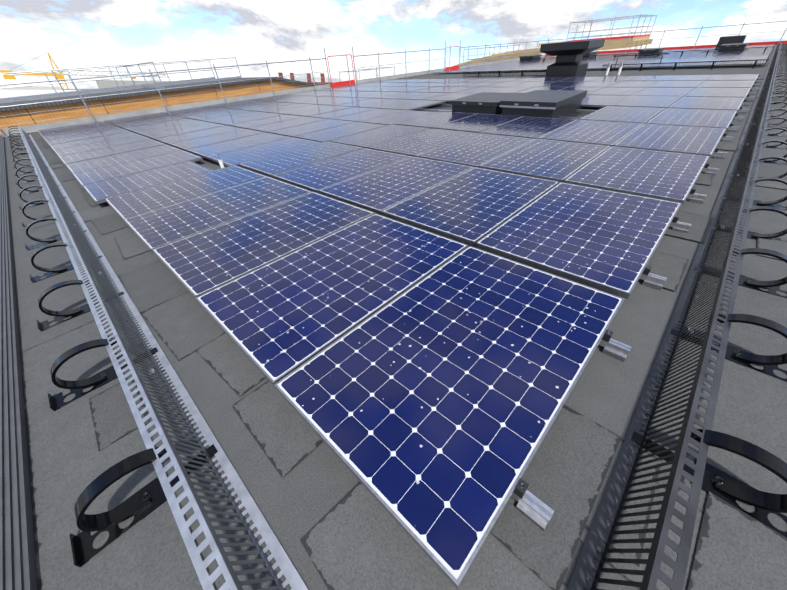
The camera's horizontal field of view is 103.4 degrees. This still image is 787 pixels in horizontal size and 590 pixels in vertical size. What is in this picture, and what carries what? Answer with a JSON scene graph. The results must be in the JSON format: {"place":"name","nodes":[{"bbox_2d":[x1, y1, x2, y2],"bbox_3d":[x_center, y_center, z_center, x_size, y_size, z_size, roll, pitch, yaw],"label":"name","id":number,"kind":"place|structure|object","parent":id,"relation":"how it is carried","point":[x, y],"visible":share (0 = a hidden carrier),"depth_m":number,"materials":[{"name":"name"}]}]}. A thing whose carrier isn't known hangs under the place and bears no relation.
{"place":"outdoors","nodes":[
{"label":"outdoors","id":0,"kind":"place"},
{"bbox_2d":[0,86,60,89],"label":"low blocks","id":1,"kind":"structure","parent":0,"point":[38,88],"depth_m":194.09,"materials":[{"name":"grey"}]},
{"bbox_2d":[0,90,79,97],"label":"building roof","id":2,"kind":"structure","parent":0,"point":[10,93],"depth_m":71.38,"materials":[{"name":"white"}]},
{"bbox_2d":[0,60,215,100],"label":"guardrail","id":3,"kind":"object","parent":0,"point":[40,95],"visible":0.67,"depth_m":18.13,"materials":[{"name":"grey metal"}]},
{"bbox_2d":[0,57,241,103],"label":"guardrail","id":4,"kind":"object","parent":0,"point":[71,94],"visible":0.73,"depth_m":15.68,"materials":[{"name":"grey metal"}]},
{"bbox_2d":[96,80,169,88],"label":"building roof","id":5,"kind":"structure","parent":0,"point":[105,83],"depth_m":140.27,"materials":[{"name":"white"}]},
{"bbox_2d":[115,62,163,88],"bbox_3d":[-13.661,-11.593,16.593,7.848,1.117,0.042,28,48,35],"label":"guard rail","id":6,"kind":"object","parent":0,"point":[154,87],"visible":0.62,"depth_m":15.76,"materials":[{"name":"silver metal"}]},
{"bbox_2d":[0,77,331,134],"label":"roof","id":7,"kind":"structure","parent":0,"point":[203,88],"depth_m":14.03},
{"bbox_2d":[308,82,330,85],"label":"brick house","id":8,"kind":"structure","parent":0,"point":[325,83],"depth_m":56.90,"materials":[{"name":"brown"}]},
{"bbox_2d":[278,72,324,81],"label":"chimneys","id":9,"kind":"object","parent":8,"relation":"on","point":[308,76],"visible":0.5,"depth_m":57.47,"materials":[{"name":"brown"}]},
{"bbox_2d":[0,0,786,88],"label":"sky","id":10,"kind":"structure","parent":0,"point":[99,32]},
{"bbox_2d":[454,38,652,65],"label":"roof","id":11,"kind":"structure","parent":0,"point":[609,46],"depth_m":39.28,"materials":[{"name":"wood"}]},
{"bbox_2d":[463,44,519,64],"bbox_3d":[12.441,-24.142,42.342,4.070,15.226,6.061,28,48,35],"label":"guardrail","id":12,"kind":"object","parent":11,"relation":"on","point":[477,48],"depth_m":37.36,"materials":[{"name":"white metal"}]},
{"bbox_2d":[566,14,656,50],"bbox_3d":[28.338,-28.190,44.413,7.570,17.026,8.061,28,48,35],"label":"scaffolding","id":13,"kind":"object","parent":11,"relation":"on","point":[619,39],"depth_m":38.05,"materials":[{"name":"grey metal"}]},
{"bbox_2d":[613,53,668,68],"bbox_3d":[10.993,-10.473,14.002,2.100,0.567,0.040,28,48,35],"label":"railing","id":14,"kind":"object","parent":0,"point":[641,54],"visible":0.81,"depth_m":13.76,"materials":[{"name":"grey metal"}]},
{"label":"ground","id":15,"kind":"structure","parent":0,"visible":0},
{"bbox_2d":[0,53,169,89],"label":"tower crane","id":16,"kind":"object","parent":15,"relation":"on","point":[57,75],"visible":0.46,"depth_m":121.53,"materials":[{"name":"yellow metal"}]},
{"bbox_2d":[339,66,394,82],"bbox_3d":[-2.609,-20.752,40.458,3.070,14.126,6.061,28,48,35],"label":"railing","id":17,"kind":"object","parent":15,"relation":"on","point":[366,70],"depth_m":36.00,"materials":[{"name":"grey metal"}]},
{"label":"building walls","id":18,"kind":"object","parent":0,"visible":0},
{"bbox_2d":[27,47,775,589],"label":"roof deck","id":19,"kind":"structure","parent":18,"relation":"on","point":[297,503],"depth_m":1.50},
{"bbox_2d":[0,135,37,589],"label":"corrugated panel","id":20,"kind":"object","parent":19,"relation":"on","point":[17,561],"visible":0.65,"depth_m":1.42,"materials":[{"name":"metal"}]},
{"bbox_2d":[18,128,307,589],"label":"cable tray","id":21,"kind":"object","parent":19,"relation":"on","point":[71,225],"visible":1,"depth_m":1.32,"materials":[{"name":"white metal"}]},
{"bbox_2d":[217,154,224,167],"bbox_3d":[-2.767,-2.128,4.985,0.140,0.240,0.140,28,48,35],"label":"roof anchor","id":22,"kind":"object","parent":19,"relation":"on","point":[220,161],"visible":0.65,"depth_m":4.97,"materials":[{"name":"silver metal"}]},
{"bbox_2d":[324,46,356,87],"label":"red gate","id":23,"kind":"structure","parent":19,"relation":"on","point":[342,83],"depth_m":17.14,"materials":[{"name":"metal"}]},
{"bbox_2d":[4,44,786,589],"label":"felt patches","id":24,"kind":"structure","parent":19,"relation":"on","point":[356,536],"depth_m":1.29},
{"bbox_2d":[13,153,31,167],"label":"bracket","id":25,"kind":"object","parent":24,"relation":"on","point":[19,163],"visible":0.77,"depth_m":6.21,"materials":[{"name":"black metal"}]},
{"bbox_2d":[12,147,41,161],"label":"bracket","id":26,"kind":"object","parent":24,"relation":"on","point":[17,157],"visible":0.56,"depth_m":6.72,"materials":[{"name":"black metal"}]},
{"bbox_2d":[14,159,49,175],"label":"bracket","id":27,"kind":"object","parent":24,"relation":"on","point":[24,171],"visible":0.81,"depth_m":5.70,"materials":[{"name":"black metal"}]},
{"bbox_2d":[15,166,53,184],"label":"bracket","id":28,"kind":"object","parent":24,"relation":"on","point":[26,180],"visible":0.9,"depth_m":5.19,"materials":[{"name":"black metal"}]},
{"bbox_2d":[17,175,59,195],"bbox_3d":[-5.463,-1.706,4.728,0.124,0.231,0.490,28,48,35],"label":"bracket","id":29,"kind":"object","parent":24,"relation":"on","point":[36,190],"visible":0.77,"depth_m":4.68,"materials":[{"name":"black metal"}]},
{"bbox_2d":[19,185,66,209],"bbox_3d":[-4.819,-1.363,4.219,0.124,0.231,0.490,28,48,35],"label":"bracket","id":30,"kind":"object","parent":24,"relation":"on","point":[34,203],"visible":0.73,"depth_m":4.17,"materials":[{"name":"black metal"}]},
{"bbox_2d":[21,199,74,226],"bbox_3d":[-4.175,-1.019,3.710,0.124,0.231,0.490,28,48,35],"label":"bracket","id":31,"kind":"object","parent":24,"relation":"on","point":[27,204],"visible":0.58,"depth_m":3.64,"materials":[{"name":"black metal"}]},
{"bbox_2d":[25,218,86,249],"bbox_3d":[-3.531,-0.675,3.200,0.124,0.231,0.490,28,48,35],"label":"bracket","id":32,"kind":"object","parent":24,"relation":"on","point":[43,241],"visible":0.88,"depth_m":3.16,"materials":[{"name":"black metal"}]},
{"bbox_2d":[30,243,101,282],"bbox_3d":[-2.887,-0.331,2.691,0.124,0.231,0.490,28,48,35],"label":"bracket","id":33,"kind":"object","parent":24,"relation":"on","point":[63,269],"visible":0.88,"depth_m":2.65,"materials":[{"name":"black metal"}]},
{"bbox_2d":[37,280,123,331],"bbox_3d":[-2.244,0.013,2.182,0.124,0.231,0.490,28,48,35],"label":"bracket","id":34,"kind":"object","parent":24,"relation":"on","point":[61,315],"visible":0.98,"depth_m":2.14,"materials":[{"name":"black metal"}]},
{"bbox_2d":[48,338,157,410],"bbox_3d":[-1.600,0.357,1.673,0.124,0.231,0.490,28,48,35],"label":"bracket","id":35,"kind":"object","parent":24,"relation":"on","point":[98,380],"visible":0.92,"depth_m":1.64,"materials":[{"name":"black metal"}]},
{"bbox_2d":[69,444,217,566],"bbox_3d":[-0.956,0.701,1.163,0.124,0.231,0.490,28,48,35],"label":"bracket","id":36,"kind":"object","parent":24,"relation":"on","point":[145,501],"visible":0.94,"depth_m":1.13,"materials":[{"name":"black metal"}]},
{"bbox_2d":[0,39,548,136],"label":"guard rail","id":37,"kind":"structure","parent":24,"relation":"on","point":[429,63],"depth_m":13.06,"materials":[{"name":"red paint"}]},
{"bbox_2d":[444,41,460,70],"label":"red gate","id":38,"kind":"structure","parent":37,"relation":"attached to","point":[451,68],"depth_m":22.80,"materials":[{"name":"red metal"}]},
{"bbox_2d":[631,427,786,537],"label":"bracket","id":39,"kind":"object","parent":24,"relation":"on","point":[724,486],"visible":0.88,"depth_m":1.06,"materials":[{"name":"black metal"}]},
{"bbox_2d":[670,314,786,380],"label":"bracket","id":40,"kind":"object","parent":24,"relation":"on","point":[770,363],"visible":0.9,"depth_m":1.50,"materials":[{"name":"black metal"}]},
{"bbox_2d":[694,248,786,297],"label":"bracket","id":41,"kind":"object","parent":24,"relation":"on","point":[773,286],"visible":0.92,"depth_m":1.93,"materials":[{"name":"black metal"}]},
{"bbox_2d":[711,206,786,241],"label":"bracket","id":42,"kind":"object","parent":24,"relation":"on","point":[755,236],"visible":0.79,"depth_m":2.37,"materials":[{"name":"black metal"}]},
{"bbox_2d":[720,177,786,209],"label":"bracket","id":43,"kind":"object","parent":24,"relation":"on","point":[762,203],"visible":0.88,"depth_m":2.80,"materials":[{"name":"black metal"}]},
{"bbox_2d":[729,156,786,178],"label":"bracket","id":44,"kind":"object","parent":24,"relation":"on","point":[779,158],"visible":0.42,"depth_m":3.20,"materials":[{"name":"black metal"}]},
{"bbox_2d":[735,140,786,163],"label":"bracket","id":45,"kind":"object","parent":24,"relation":"on","point":[773,160],"visible":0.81,"depth_m":3.68,"materials":[{"name":"black metal"}]},
{"bbox_2d":[740,127,786,148],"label":"bracket","id":46,"kind":"object","parent":24,"relation":"on","point":[772,146],"visible":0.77,"depth_m":4.12,"materials":[{"name":"black metal"}]},
{"bbox_2d":[746,117,786,136],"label":"bracket","id":47,"kind":"object","parent":24,"relation":"on","point":[772,134],"visible":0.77,"depth_m":4.54,"materials":[{"name":"black metal"}]},
{"bbox_2d":[748,109,786,125],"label":"bracket","id":48,"kind":"object","parent":24,"relation":"on","point":[775,123],"visible":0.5,"depth_m":4.98,"materials":[{"name":"black metal"}]},
{"bbox_2d":[759,82,786,93],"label":"bracket","id":49,"kind":"object","parent":24,"relation":"on","point":[779,92],"visible":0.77,"depth_m":7.16,"materials":[{"name":"black metal"}]},
{"bbox_2d":[760,78,786,89],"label":"bracket","id":50,"kind":"object","parent":24,"relation":"on","point":[779,88],"visible":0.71,"depth_m":7.60,"materials":[{"name":"black metal"}]},
{"bbox_2d":[767,95,786,109],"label":"bracket","id":51,"kind":"object","parent":24,"relation":"on","point":[778,96],"visible":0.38,"depth_m":5.82,"materials":[{"name":"black metal"}]},
{"bbox_2d":[769,101,786,117],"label":"bracket","id":52,"kind":"object","parent":24,"relation":"on","point":[772,116],"visible":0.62,"depth_m":5.41,"materials":[{"name":"black metal"}]},
{"bbox_2d":[772,90,786,103],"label":"bracket","id":53,"kind":"object","parent":24,"relation":"on","point":[783,100],"visible":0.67,"depth_m":6.26,"materials":[{"name":"black metal"}]},
{"bbox_2d":[37,44,773,588],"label":"solar panels","id":54,"kind":"object","parent":19,"relation":"on","point":[423,376],"visible":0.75,"depth_m":2.60,"materials":[{"name":"blue glass"}]},
{"bbox_2d":[450,92,523,114],"bbox_3d":[2.292,-4.600,7.536,1.350,0.360,1.550,28,48,35],"label":"roof hatch","id":55,"kind":"object","parent":19,"relation":"on","point":[484,103],"visible":0.67,"depth_m":7.20,"materials":[{"name":"grey metal"}]},
{"bbox_2d":[463,69,546,77],"bbox_3d":[5.663,-11.195,15.733,4.850,0.272,0.350,28,48,35],"label":"slat fence","id":56,"kind":"object","parent":19,"relation":"on","point":[499,74],"visible":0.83,"depth_m":15.70,"materials":[{"name":"black metal"}]},
{"bbox_2d":[429,105,589,117],"bbox_3d":[2.461,-4.506,7.682,4.000,0.001,1.850,28,48,35],"label":"hatch flashing sheet","id":57,"kind":"object","parent":19,"relation":"on","point":[443,107],"depth_m":8.60,"materials":[{"name":"grey metal"}]},
{"bbox_2d":[519,54,541,60],"bbox_3d":[11.556,-19.991,26.287,1.300,0.430,1.700,28,48,35],"label":"skylight","id":58,"kind":"object","parent":19,"relation":"on","point":[522,58],"visible":0.79,"depth_m":25.89},
{"bbox_2d":[499,90,587,117],"bbox_3d":[3.276,-4.154,6.826,1.270,0.400,1.800,28,48,35],"label":"roof hatch","id":59,"kind":"object","parent":19,"relation":"on","point":[550,103],"visible":0.71,"depth_m":6.46,"materials":[{"name":"grey metal"}]},
{"bbox_2d":[540,39,604,76],"bbox_3d":[7.433,-9.952,13.173,1.860,1.220,1.860,28,48,35],"label":"chimney","id":60,"kind":"object","parent":19,"relation":"on","point":[569,62],"visible":0.96,"depth_m":12.78,"materials":[{"name":"grey metal"}]},
{"bbox_2d":[583,51,597,57],"bbox_3d":[14.666,-18.330,23.826,1.300,0.430,1.700,28,48,35],"label":"skylight","id":61,"kind":"object","parent":19,"relation":"on","point":[585,55],"visible":0.44,"depth_m":23.26},
{"bbox_2d":[416,44,775,530],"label":"mounting brackets","id":62,"kind":"object","parent":19,"relation":"on","point":[535,510],"visible":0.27,"depth_m":2.01,"materials":[{"name":"silver metal"}]},
{"bbox_2d":[605,62,622,74],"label":"vent pipes","id":63,"kind":"object","parent":19,"relation":"on","point":[619,70],"visible":1,"depth_m":12.83,"materials":[{"name":"white metal"}]},
{"bbox_2d":[522,46,774,61],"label":"roof parapet","id":64,"kind":"structure","parent":19,"relation":"on","point":[551,58],"depth_m":19.25,"materials":[{"name":"grey concrete"}]},
{"bbox_2d":[638,47,664,53],"bbox_3d":[17.705,-16.707,21.423,1.300,0.430,1.700,28,48,35],"label":"skylight","id":65,"kind":"object","parent":19,"relation":"on","point":[646,50],"visible":0.69,"depth_m":21.02},
{"bbox_2d":[546,21,786,55],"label":"guardrail","id":66,"kind":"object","parent":19,"relation":"on","point":[775,42],"depth_m":25.20,"materials":[{"name":"red paint"}]},
{"bbox_2d":[567,42,781,589],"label":"cable tray","id":67,"kind":"object","parent":19,"relation":"on","point":[652,573],"visible":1,"depth_m":1.25,"materials":[{"name":"black metal"}]},
{"bbox_2d":[601,59,768,71],"bbox_3d":[11.778,-9.581,13.019,5.450,0.272,0.350,28,48,35],"label":"slat fence","id":68,"kind":"object","parent":19,"relation":"on","point":[710,68],"visible":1,"depth_m":12.62,"materials":[{"name":"black metal"}]},
{"bbox_2d":[716,35,746,46],"bbox_3d":[25.111,-18.826,23.151,1.400,0.700,1.000,28,48,35],"label":"skylight","id":69,"kind":"object","parent":19,"relation":"on","point":[731,39],"visible":0.57,"depth_m":22.81},
{"bbox_2d":[718,43,748,51],"bbox_3d":[20.743,-15.084,19.020,1.300,0.430,1.700,28,48,35],"label":"skylight","id":70,"kind":"object","parent":19,"relation":"on","point":[733,45],"visible":0.58,"depth_m":18.62}
]}

